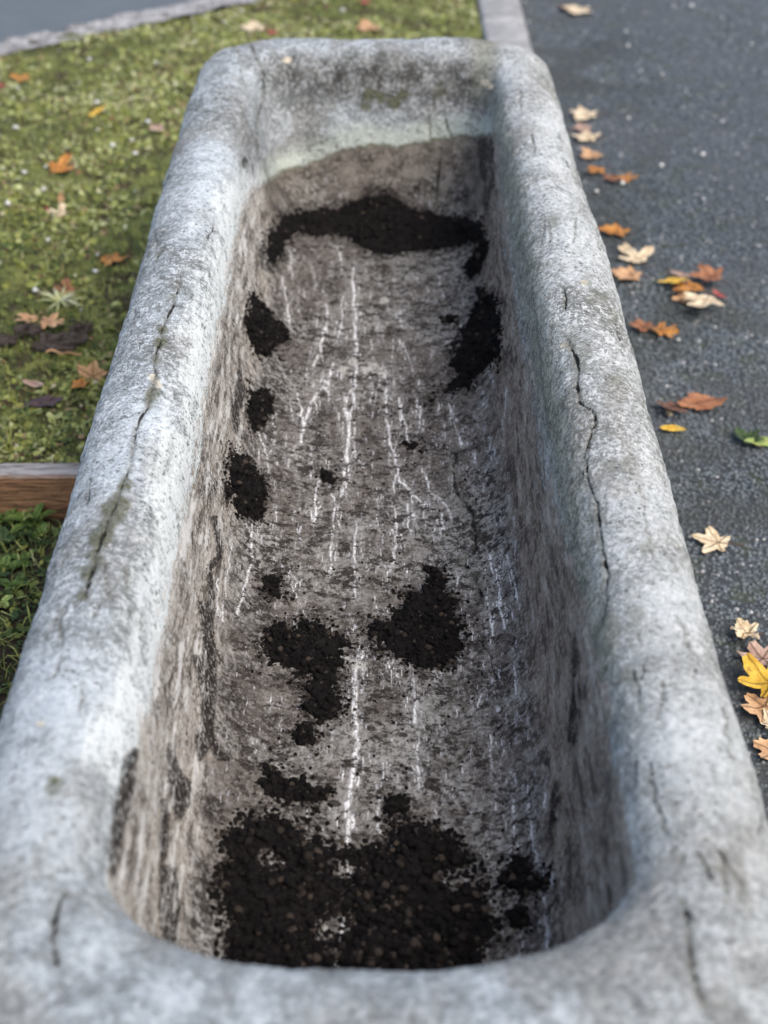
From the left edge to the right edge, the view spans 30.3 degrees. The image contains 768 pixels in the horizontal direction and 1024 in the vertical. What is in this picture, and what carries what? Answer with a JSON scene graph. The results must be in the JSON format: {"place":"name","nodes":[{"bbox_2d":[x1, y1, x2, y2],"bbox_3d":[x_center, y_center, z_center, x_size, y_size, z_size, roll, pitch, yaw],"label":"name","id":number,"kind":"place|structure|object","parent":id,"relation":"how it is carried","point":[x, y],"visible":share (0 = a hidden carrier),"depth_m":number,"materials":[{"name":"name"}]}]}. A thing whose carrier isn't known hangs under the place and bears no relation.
{"place":"outdoors","nodes":[
{"label":"outdoors","id":0,"kind":"place"},
{"bbox_2d":[0,518,64,718],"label":"bed ground","id":1,"kind":"structure","parent":0,"point":[9,651],"depth_m":2.12,"materials":[{"name":"green plant"}]},
{"bbox_2d":[0,595,13,607],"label":"weed","id":2,"kind":"object","parent":1,"relation":"on","point":[5,599],"visible":1,"depth_m":2.10,"materials":[{"name":"green plant"}]},
{"bbox_2d":[0,526,15,550],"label":"weed","id":3,"kind":"object","parent":1,"relation":"on","point":[4,531],"visible":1,"depth_m":2.21,"materials":[{"name":"green plant"}]},
{"bbox_2d":[0,554,28,569],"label":"weed","id":4,"kind":"object","parent":1,"relation":"on","point":[6,559],"visible":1,"depth_m":2.17,"materials":[{"name":"green plant"}]},
{"bbox_2d":[0,508,28,523],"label":"weed","id":5,"kind":"object","parent":1,"relation":"on","point":[17,513],"visible":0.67,"depth_m":2.27,"materials":[{"name":"green plant"}]},
{"bbox_2d":[0,575,29,594],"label":"weed","id":6,"kind":"object","parent":1,"relation":"on","point":[20,581],"visible":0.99,"depth_m":2.13,"materials":[{"name":"green plant"}]},
{"bbox_2d":[6,526,31,544],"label":"weed","id":7,"kind":"object","parent":1,"relation":"on","point":[24,533],"visible":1,"depth_m":2.22,"materials":[{"name":"green plant"}]},
{"bbox_2d":[10,549,36,568],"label":"weed","id":8,"kind":"object","parent":1,"relation":"on","point":[24,555],"visible":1,"depth_m":2.18,"materials":[{"name":"green plant"}]},
{"bbox_2d":[3,503,56,532],"bbox_3d":[-0.562,0.012,2.248,0.084,0.026,0.057,-28,45,-33],"label":"weed","id":9,"kind":"object","parent":1,"relation":"on","point":[37,512],"visible":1,"depth_m":2.25,"materials":[{"name":"green plant"}]},
{"bbox_2d":[0,508,61,719],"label":"ground cover","id":10,"kind":"object","parent":1,"relation":"on","point":[13,616],"visible":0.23,"depth_m":2.13,"materials":[{"name":"green plant"}]},
{"bbox_2d":[29,522,48,537],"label":"weed","id":11,"kind":"object","parent":1,"relation":"on","point":[41,529],"visible":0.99,"depth_m":2.24,"materials":[{"name":"green plant"}]},
{"bbox_2d":[0,37,767,1023],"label":"stone trough","id":12,"kind":"object","parent":1,"relation":"on","point":[146,711],"visible":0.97,"depth_m":1.56,"materials":[{"name":"grey stone"}]},
{"bbox_2d":[221,440,275,526],"bbox_3d":[-0.179,-0.042,1.881,0.064,0.101,0.170,0,36,0],"label":"soil patch","id":13,"kind":"object","parent":12,"relation":"in","point":[248,483],"visible":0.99,"depth_m":1.88,"materials":[{"name":"black soil"}]},
{"bbox_2d":[244,377,282,439],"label":"soil patch","id":14,"kind":"object","parent":12,"relation":"in","point":[260,405],"visible":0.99,"depth_m":2.05,"materials":[{"name":"black soil"}]},
{"bbox_2d":[243,287,297,365],"bbox_3d":[-0.180,-0.293,2.215,0.067,0.121,0.206,4,36,6],"label":"soil patch","id":15,"kind":"object","parent":12,"relation":"in","point":[266,332],"visible":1,"depth_m":2.20,"materials":[{"name":"black soil"}]},
{"bbox_2d":[251,568,294,608],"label":"soil patch","id":16,"kind":"object","parent":12,"relation":"in","point":[271,583],"visible":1,"depth_m":1.78,"materials":[{"name":"black soil"}]},
{"bbox_2d":[249,758,336,824],"bbox_3d":[-0.095,0.293,1.513,0.101,0.022,0.074,9,37,13],"label":"soil patch","id":17,"kind":"object","parent":12,"relation":"in","point":[277,784],"visible":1,"depth_m":1.51,"materials":[{"name":"black soil"}]},
{"bbox_2d":[279,713,324,755],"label":"soil patch","id":18,"kind":"object","parent":12,"relation":"in","point":[302,733],"visible":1,"depth_m":1.57,"materials":[{"name":"black soil"}]},
{"bbox_2d":[254,613,358,732],"bbox_3d":[-0.076,0.179,1.672,0.127,0.025,0.202,-19,40,-24],"label":"soil patch","id":19,"kind":"object","parent":12,"relation":"in","point":[314,651],"visible":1,"depth_m":1.68,"materials":[{"name":"black soil"}]},
{"bbox_2d":[311,463,339,490],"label":"soil patch","id":20,"kind":"object","parent":12,"relation":"in","point":[326,475],"visible":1,"depth_m":1.99,"materials":[{"name":"black soil"}]},
{"bbox_2d":[206,805,502,971],"bbox_3d":[-0.029,0.379,1.382,0.289,0.039,0.258,0,36,0],"label":"soil patch","id":21,"kind":"object","parent":12,"relation":"in","point":[410,911],"visible":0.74,"depth_m":1.38,"materials":[{"name":"black soil"}]},
{"bbox_2d":[228,204,514,953],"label":"soil crumbs","id":22,"kind":"object","parent":12,"relation":"in","point":[393,722],"visible":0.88,"depth_m":1.93,"materials":[{"name":"black soil"}]},
{"bbox_2d":[261,183,485,274],"bbox_3d":[-0.016,-0.519,2.556,0.387,0.115,0.409,0,36,0],"label":"soil patch","id":23,"kind":"object","parent":12,"relation":"in","point":[387,224],"visible":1,"depth_m":2.62,"materials":[{"name":"black soil"}]},
{"bbox_2d":[369,784,416,824],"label":"soil patch","id":24,"kind":"object","parent":12,"relation":"in","point":[398,803],"visible":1,"depth_m":1.49,"materials":[{"name":"black soil"}]},
{"bbox_2d":[399,438,426,458],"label":"soil patch","id":25,"kind":"object","parent":12,"relation":"in","point":[413,445],"visible":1,"depth_m":2.06,"materials":[{"name":"black soil"}]},
{"bbox_2d":[357,560,473,675],"bbox_3d":[0.060,0.126,1.745,0.146,0.025,0.204,19,40,24],"label":"soil patch","id":26,"kind":"object","parent":12,"relation":"in","point":[420,630],"visible":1,"depth_m":1.72,"materials":[{"name":"black soil"}]},
{"bbox_2d":[435,312,469,328],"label":"soil patch","id":27,"kind":"object","parent":12,"relation":"in","point":[448,318],"visible":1,"depth_m":2.34,"materials":[{"name":"black soil"}]},
{"bbox_2d":[423,278,503,405],"bbox_3d":[0.120,-0.296,2.224,0.124,0.133,0.350,0,36,0],"label":"soil patch","id":28,"kind":"object","parent":12,"relation":"in","point":[478,350],"visible":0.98,"depth_m":2.19,"materials":[{"name":"black soil"}]},
{"bbox_2d":[452,878,489,901],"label":"soil patch","id":29,"kind":"object","parent":12,"relation":"in","point":[470,894],"visible":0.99,"depth_m":1.39,"materials":[{"name":"black soil"}]},
{"bbox_2d":[460,230,491,285],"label":"soil patch","id":30,"kind":"object","parent":12,"relation":"in","point":[473,265],"visible":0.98,"depth_m":2.42,"materials":[{"name":"black soil"}]},
{"bbox_2d":[496,899,537,941],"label":"soil patch","id":31,"kind":"object","parent":12,"relation":"in","point":[519,918],"visible":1,"depth_m":1.35,"materials":[{"name":"black soil"}]},
{"bbox_2d":[490,847,555,910],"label":"soil patch","id":32,"kind":"object","parent":12,"relation":"in","point":[520,877],"visible":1,"depth_m":1.39,"materials":[{"name":"black soil"}]},
{"bbox_2d":[0,0,191,42],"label":"path","id":33,"kind":"structure","parent":0,"point":[20,18],"depth_m":4.25,"materials":[{"name":"grey asphalt"}]},
{"bbox_2d":[0,0,258,56],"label":"path edging","id":34,"kind":"object","parent":33,"relation":"on","point":[115,22],"visible":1,"depth_m":4.15,"materials":[{"name":"concrete"}]},
{"bbox_2d":[0,0,483,463],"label":"lawn","id":35,"kind":"structure","parent":0,"point":[47,53],"depth_m":3.34,"materials":[{"name":"green plant"}]},
{"bbox_2d":[0,333,18,347],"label":"bark piece","id":36,"kind":"object","parent":35,"relation":"on","point":[6,339],"visible":1,"depth_m":2.60,"materials":[{"name":"brown wood"}]},
{"bbox_2d":[0,333,31,353],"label":"grass tuft","id":37,"kind":"object","parent":35,"relation":"on","point":[15,345],"visible":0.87,"depth_m":2.62,"materials":[{"name":"green plant"}]},
{"bbox_2d":[0,427,32,451],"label":"grass tuft","id":38,"kind":"object","parent":35,"relation":"on","point":[9,439],"visible":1,"depth_m":2.35,"materials":[{"name":"green plant"}]},
{"bbox_2d":[10,74,29,81],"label":"fallen leaf","id":39,"kind":"object","parent":35,"relation":"on","point":[26,76],"visible":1,"depth_m":3.77,"materials":[{"name":"orange plant"}]},
{"bbox_2d":[0,394,50,430],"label":"grass tuft","id":40,"kind":"object","parent":35,"relation":"on","point":[29,412],"visible":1,"depth_m":2.42,"materials":[{"name":"green plant"}]},
{"bbox_2d":[13,323,40,337],"bbox_3d":[-0.662,-0.340,2.637,0.051,0.026,0.033,-6,36,-8],"label":"bark piece","id":41,"kind":"object","parent":35,"relation":"on","point":[32,330],"visible":0.99,"depth_m":2.63,"materials":[{"name":"brown wood"}]},
{"bbox_2d":[15,313,45,322],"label":"fallen leaf","id":42,"kind":"object","parent":35,"relation":"on","point":[25,316],"visible":0.91,"depth_m":2.69,"materials":[{"name":"brown plant"}]},
{"bbox_2d":[22,379,43,386],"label":"fallen leaf","id":43,"kind":"object","parent":35,"relation":"on","point":[31,383],"visible":1,"depth_m":2.50,"materials":[{"name":"pink plant"}]},
{"bbox_2d":[16,394,63,407],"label":"fallen leaf","id":44,"kind":"object","parent":35,"relation":"on","point":[47,400],"visible":1,"depth_m":2.46,"materials":[{"name":"plant"}]},
{"bbox_2d":[29,313,63,327],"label":"fallen leaf","id":45,"kind":"object","parent":35,"relation":"on","point":[51,321],"visible":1,"depth_m":2.66,"materials":[{"name":"brown plant"}]},
{"bbox_2d":[21,424,78,458],"bbox_3d":[-0.549,-0.119,2.344,0.106,0.013,0.092,0,36,0],"label":"grass tuft","id":46,"kind":"object","parent":35,"relation":"on","point":[52,440],"visible":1,"depth_m":2.35,"materials":[{"name":"green plant"}]},
{"bbox_2d":[32,340,75,353],"bbox_3d":[-0.601,-0.302,2.584,0.078,0.026,0.024,1,36,1],"label":"bark piece","id":47,"kind":"object","parent":35,"relation":"on","point":[63,345],"visible":1,"depth_m":2.58,"materials":[{"name":"brown wood"}]},
{"bbox_2d":[46,153,73,178],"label":"fallen leaf","id":48,"kind":"object","parent":35,"relation":"on","point":[64,159],"visible":1,"depth_m":3.27,"materials":[{"name":"orange plant"}]},
{"bbox_2d":[58,193,63,202],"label":"fallen leaf","id":49,"kind":"object","parent":35,"relation":"on","point":[60,196],"visible":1,"depth_m":3.12,"materials":[{"name":"plant"}]},
{"bbox_2d":[46,203,75,216],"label":"fallen leaf","id":50,"kind":"object","parent":35,"relation":"on","point":[61,211],"visible":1,"depth_m":3.07,"materials":[{"name":"beige plant"}]},
{"bbox_2d":[35,284,88,312],"bbox_3d":[-0.626,-0.419,2.757,0.096,0.013,0.136,-25,43,-30],"label":"grass tuft","id":51,"kind":"object","parent":35,"relation":"on","point":[63,300],"visible":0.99,"depth_m":2.75,"materials":[{"name":"green plant"}]},
{"bbox_2d":[46,349,80,354],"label":"twig","id":52,"kind":"object","parent":35,"relation":"on","point":[53,350],"visible":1,"depth_m":2.57,"materials":[{"name":"brown wood"}]},
{"bbox_2d":[40,331,87,344],"bbox_3d":[-0.587,-0.321,2.611,0.087,0.027,0.030,-2,36,-3],"label":"bark piece","id":53,"kind":"object","parent":35,"relation":"on","point":[79,338],"visible":0.93,"depth_m":2.60,"materials":[{"name":"brown wood"}]},
{"bbox_2d":[37,352,96,376],"bbox_3d":[-0.572,-0.274,2.569,0.109,0.012,0.112,0,36,0],"label":"grass tuft","id":54,"kind":"object","parent":35,"relation":"on","point":[70,365],"visible":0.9,"depth_m":2.56,"materials":[{"name":"green plant"}]},
{"bbox_2d":[53,278,81,294],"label":"fallen leaf","id":55,"kind":"object","parent":35,"relation":"on","point":[66,281],"visible":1,"depth_m":2.81,"materials":[{"name":"brown plant"}]},
{"bbox_2d":[70,378,89,387],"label":"fallen leaf","id":56,"kind":"object","parent":35,"relation":"on","point":[80,382],"visible":1,"depth_m":2.49,"materials":[{"name":"orange plant"}]},
{"bbox_2d":[68,321,92,333],"bbox_3d":[-0.563,-0.340,2.639,0.046,0.025,0.018,-9,37,-12],"label":"bark piece","id":57,"kind":"object","parent":35,"relation":"on","point":[81,327],"visible":0.96,"depth_m":2.63,"materials":[{"name":"brown wood"}]},
{"bbox_2d":[77,360,107,380],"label":"fallen leaf","id":58,"kind":"object","parent":35,"relation":"on","point":[93,369],"visible":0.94,"depth_m":2.52,"materials":[{"name":"brown plant"}]},
{"bbox_2d":[88,104,105,115],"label":"fallen leaf","id":59,"kind":"object","parent":35,"relation":"on","point":[95,111],"visible":1,"depth_m":3.54,"materials":[{"name":"yellow plant"}]},
{"bbox_2d":[94,252,129,264],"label":"fallen leaf","id":60,"kind":"object","parent":35,"relation":"on","point":[108,259],"visible":1,"depth_m":2.89,"materials":[{"name":"orange plant"}]},
{"bbox_2d":[149,124,164,130],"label":"fallen leaf","id":61,"kind":"object","parent":35,"relation":"on","point":[159,126],"visible":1,"depth_m":3.48,"materials":[{"name":"brown plant"}]},
{"bbox_2d":[0,3,344,337],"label":"pale grit","id":62,"kind":"object","parent":35,"relation":"on","point":[8,203],"visible":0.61,"depth_m":3.42,"materials":[{"name":"white gravel"}]},
{"bbox_2d":[241,20,274,30],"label":"fallen leaf","id":63,"kind":"object","parent":35,"relation":"on","point":[253,25],"visible":1,"depth_m":4.12,"materials":[{"name":"beige plant"}]},
{"bbox_2d":[267,30,276,34],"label":"fallen leaf","id":64,"kind":"object","parent":35,"relation":"on","point":[271,32],"visible":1,"depth_m":4.08,"materials":[{"name":"red plant"}]},
{"bbox_2d":[356,19,385,31],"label":"fallen leaf","id":65,"kind":"object","parent":35,"relation":"on","point":[366,24],"visible":1,"depth_m":4.13,"materials":[{"name":"plant"}]},
{"bbox_2d":[519,0,767,820],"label":"asphalt road","id":66,"kind":"structure","parent":0,"point":[716,469],"depth_m":3.19,"materials":[{"name":"grey asphalt"}]},
{"bbox_2d":[562,4,600,13],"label":"fallen leaf","id":67,"kind":"object","parent":66,"relation":"on","point":[574,9],"visible":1,"depth_m":4.45,"materials":[{"name":"beige plant"}]},
{"bbox_2d":[572,122,592,132],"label":"fallen leaf","id":68,"kind":"object","parent":66,"relation":"on","point":[581,127],"visible":1,"depth_m":3.64,"materials":[{"name":"brown plant"}]},
{"bbox_2d":[570,105,598,119],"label":"fallen leaf","id":69,"kind":"object","parent":66,"relation":"on","point":[581,113],"visible":1,"depth_m":3.71,"materials":[{"name":"beige plant"}]},
{"bbox_2d":[571,130,606,140],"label":"fallen leaf","id":70,"kind":"object","parent":66,"relation":"on","point":[586,135],"visible":1,"depth_m":3.60,"materials":[{"name":"beige plant"}]},
{"bbox_2d":[580,147,604,158],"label":"fallen leaf","id":71,"kind":"object","parent":66,"relation":"on","point":[588,153],"visible":1,"depth_m":3.50,"materials":[{"name":"plant"}]},
{"bbox_2d":[585,165,609,173],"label":"fallen leaf","id":72,"kind":"object","parent":66,"relation":"on","point":[597,169],"visible":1,"depth_m":3.42,"materials":[{"name":"orange plant"}]},
{"bbox_2d":[602,171,622,180],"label":"fallen leaf","id":73,"kind":"object","parent":66,"relation":"on","point":[610,177],"visible":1,"depth_m":3.38,"materials":[{"name":"brown plant"}]},
{"bbox_2d":[598,223,633,235],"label":"fallen leaf","id":74,"kind":"object","parent":66,"relation":"on","point":[615,228],"visible":1,"depth_m":3.14,"materials":[{"name":"orange plant"}]},
{"bbox_2d":[613,172,638,181],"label":"fallen leaf","id":75,"kind":"object","parent":66,"relation":"on","point":[626,177],"visible":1,"depth_m":3.38,"materials":[{"name":"orange plant"}]},
{"bbox_2d":[611,266,651,280],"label":"fallen leaf","id":76,"kind":"object","parent":66,"relation":"on","point":[624,273],"visible":0.99,"depth_m":2.97,"materials":[{"name":"plant"}]},
{"bbox_2d":[618,243,653,266],"bbox_3d":[0.540,-0.551,3.035,0.099,0.014,0.078,17,39,22],"label":"fallen leaf","id":77,"kind":"object","parent":66,"relation":"on","point":[641,255],"visible":1,"depth_m":3.04,"materials":[{"name":"beige plant"}]},
{"bbox_2d":[629,319,655,331],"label":"fallen leaf","id":78,"kind":"object","parent":66,"relation":"on","point":[639,323],"visible":1,"depth_m":2.79,"materials":[{"name":"brown plant"}]},
{"bbox_2d":[524,0,767,610],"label":"loose grit","id":79,"kind":"object","parent":66,"relation":"on","point":[622,182],"visible":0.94,"depth_m":3.50,"materials":[{"name":"grey gravel"}]},
{"bbox_2d":[641,322,679,337],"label":"fallen leaf","id":80,"kind":"object","parent":66,"relation":"on","point":[660,329],"visible":1,"depth_m":2.77,"materials":[{"name":"orange plant"}]},
{"bbox_2d":[655,397,688,411],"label":"fallen leaf","id":81,"kind":"object","parent":66,"relation":"on","point":[668,404],"visible":1,"depth_m":2.54,"materials":[{"name":"brown plant"}]},
{"bbox_2d":[658,271,687,283],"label":"fallen leaf","id":82,"kind":"object","parent":66,"relation":"on","point":[674,280],"visible":1,"depth_m":2.94,"materials":[{"name":"yellow plant"}]},
{"bbox_2d":[660,424,685,430],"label":"fallen leaf","id":83,"kind":"object","parent":66,"relation":"on","point":[671,427],"visible":1,"depth_m":2.49,"materials":[{"name":"yellow plant"}]},
{"bbox_2d":[670,270,689,276],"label":"fallen leaf","id":84,"kind":"object","parent":66,"relation":"on","point":[680,274],"visible":1,"depth_m":2.97,"materials":[{"name":"plant"}]},
{"bbox_2d":[672,291,695,302],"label":"fallen leaf","id":85,"kind":"object","parent":66,"relation":"on","point":[681,297],"visible":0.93,"depth_m":2.88,"materials":[{"name":"brown plant"}]},
{"bbox_2d":[672,280,706,290],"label":"fallen leaf","id":86,"kind":"object","parent":66,"relation":"on","point":[691,286],"visible":1,"depth_m":2.91,"materials":[{"name":"orange plant"}]},
{"bbox_2d":[672,391,727,409],"bbox_3d":[0.567,-0.202,2.550,0.097,0.018,0.050,5,36,8],"label":"fallen leaf","id":87,"kind":"object","parent":66,"relation":"on","point":[697,401],"visible":1,"depth_m":2.55,"materials":[{"name":"orange plant"}]},
{"bbox_2d":[683,286,724,306],"bbox_3d":[0.637,-0.428,2.845,0.080,0.018,0.106,-4,36,-6],"label":"fallen leaf","id":88,"kind":"object","parent":66,"relation":"on","point":[704,300],"visible":1,"depth_m":2.85,"materials":[{"name":"beige plant"}]},
{"bbox_2d":[689,264,727,283],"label":"fallen leaf","id":89,"kind":"object","parent":66,"relation":"on","point":[708,273],"visible":1,"depth_m":2.94,"materials":[{"name":"brown plant"}]},
{"bbox_2d":[691,526,744,552],"bbox_3d":[0.517,0.044,2.223,0.070,0.006,0.063,-15,39,-20],"label":"fallen leaf","id":90,"kind":"object","parent":66,"relation":"on","point":[712,539],"visible":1,"depth_m":2.22,"materials":[{"name":"beige plant"}]},
{"bbox_2d":[712,289,726,297],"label":"fallen leaf","id":91,"kind":"object","parent":66,"relation":"on","point":[716,292],"visible":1,"depth_m":2.90,"materials":[{"name":"plant"}]},
{"bbox_2d":[730,618,764,638],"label":"fallen leaf","id":92,"kind":"object","parent":66,"relation":"on","point":[743,629],"visible":1,"depth_m":2.05,"materials":[{"name":"beige plant"}]},
{"bbox_2d":[735,427,764,447],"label":"fallen leaf","id":93,"kind":"object","parent":66,"relation":"on","point":[742,434],"visible":1,"depth_m":2.47,"materials":[{"name":"green plant"}]},
{"bbox_2d":[737,640,767,664],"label":"fallen leaf","id":94,"kind":"object","parent":66,"relation":"on","point":[758,652],"visible":0.81,"depth_m":2.01,"materials":[{"name":"pink plant"}]},
{"bbox_2d":[741,693,767,722],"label":"fallen leaf","id":95,"kind":"object","parent":66,"relation":"on","point":[756,705],"visible":1,"depth_m":1.92,"materials":[{"name":"brown plant"}]},
{"bbox_2d":[738,653,767,696],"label":"fallen leaf","id":96,"kind":"object","parent":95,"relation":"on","point":[755,670],"visible":1,"depth_m":1.95,"materials":[{"name":"yellow plant"}]},
{"bbox_2d":[744,436,767,445],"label":"fallen leaf","id":97,"kind":"object","parent":66,"relation":"on","point":[764,442],"visible":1,"depth_m":2.45,"materials":[{"name":"green plant"}]},
{"bbox_2d":[753,737,767,759],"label":"fallen leaf","id":98,"kind":"object","parent":66,"relation":"on","point":[761,744],"visible":1,"depth_m":1.86,"materials":[{"name":"brown plant"}]},
{"bbox_2d":[760,708,767,728],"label":"fallen leaf","id":99,"kind":"object","parent":66,"relation":"on","point":[765,722],"visible":1,"depth_m":1.90,"materials":[{"name":"beige plant"}]},
{"label":"ground","id":100,"kind":"structure","parent":0,"visible":0},
{"bbox_2d":[0,463,80,518],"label":"timber board","id":101,"kind":"object","parent":100,"relation":"on","point":[25,486],"visible":0.39,"depth_m":2.25,"materials":[{"name":"brown wood"}]},
{"bbox_2d":[477,0,532,51],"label":"kerb","id":102,"kind":"structure","parent":100,"relation":"on","point":[502,21],"depth_m":4.15,"materials":[{"name":"concrete"}]}
]}

